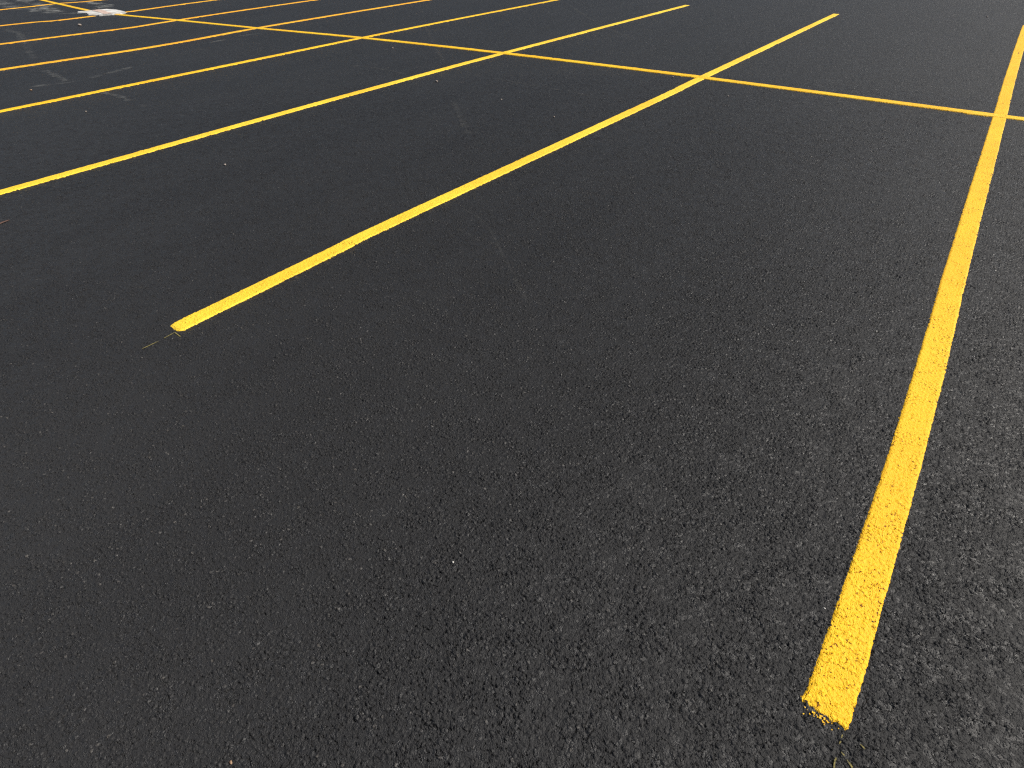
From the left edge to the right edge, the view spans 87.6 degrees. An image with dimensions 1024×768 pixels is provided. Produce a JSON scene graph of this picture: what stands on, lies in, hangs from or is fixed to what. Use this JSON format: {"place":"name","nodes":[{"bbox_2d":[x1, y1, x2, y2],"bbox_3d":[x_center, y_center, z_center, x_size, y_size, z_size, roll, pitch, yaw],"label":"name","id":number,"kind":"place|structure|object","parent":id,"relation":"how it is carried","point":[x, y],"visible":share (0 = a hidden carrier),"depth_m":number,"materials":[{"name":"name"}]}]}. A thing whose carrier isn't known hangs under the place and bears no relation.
{"place":"outdoors","nodes":[
{"label":"outdoors","id":0,"kind":"place"},
{"bbox_2d":[0,0,1023,767],"bbox_3d":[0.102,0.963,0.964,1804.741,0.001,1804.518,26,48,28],"label":"pavement","id":1,"kind":"structure","parent":0,"point":[606,420],"depth_m":2.06,"materials":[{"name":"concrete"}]},
{"bbox_2d":[0,0,100,9],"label":"parking line","id":2,"kind":"object","parent":1,"relation":"on","point":[48,4],"visible":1,"depth_m":13.95,"materials":[{"name":"yellow paint"}]},
{"bbox_2d":[77,9,125,15],"bbox_3d":[-9.358,-8.473,12.175,1.375,0.032,0.764,32,51,32],"label":"concrete patch","id":3,"kind":"object","parent":1,"relation":"on","point":[101,12],"visible":1,"depth_m":12.11,"materials":[{"name":"white concrete"}]},
{"bbox_2d":[0,0,212,25],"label":"parking line","id":4,"kind":"object","parent":1,"relation":"on","point":[92,16],"visible":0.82,"depth_m":11.72,"materials":[{"name":"yellow paint"}]},
{"bbox_2d":[0,0,314,44],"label":"parking line","id":5,"kind":"object","parent":1,"relation":"on","point":[149,24],"visible":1,"depth_m":10.37,"materials":[{"name":"yellow paint"}]},
{"bbox_2d":[0,0,428,69],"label":"parking line","id":6,"kind":"object","parent":1,"relation":"on","point":[196,38],"visible":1,"depth_m":8.78,"materials":[{"name":"yellow paint"}]},
{"bbox_2d":[0,0,555,111],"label":"parking line","id":7,"kind":"object","parent":1,"relation":"on","point":[87,93],"visible":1,"depth_m":7.07,"materials":[{"name":"paint"}]},
{"bbox_2d":[0,5,688,194],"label":"parking line","id":8,"kind":"object","parent":1,"relation":"on","point":[74,171],"visible":1,"depth_m":5.04,"materials":[{"name":"paint"}]},
{"bbox_2d":[170,14,838,330],"bbox_3d":[2.028,-3.324,5.824,0.133,0.008,11.624,26,48,29],"label":"parking line","id":9,"kind":"object","parent":1,"relation":"on","point":[201,315],"visible":1,"depth_m":3.31,"materials":[{"name":"paint"}]},
{"bbox_2d":[40,0,1023,120],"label":"cross line","id":10,"kind":"object","parent":1,"relation":"on","point":[977,113],"visible":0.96,"depth_m":6.08,"materials":[{"name":"paint"}]},
{"bbox_2d":[833,734,864,767],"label":"chalk guide","id":11,"kind":"object","parent":1,"relation":"on","point":[843,754],"visible":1,"depth_m":1.13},
{"bbox_2d":[801,25,1023,729],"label":"parking line","id":12,"kind":"object","parent":1,"relation":"on","point":[833,689],"visible":1,"depth_m":1.65,"materials":[{"name":"yellow paint"}]}
]}

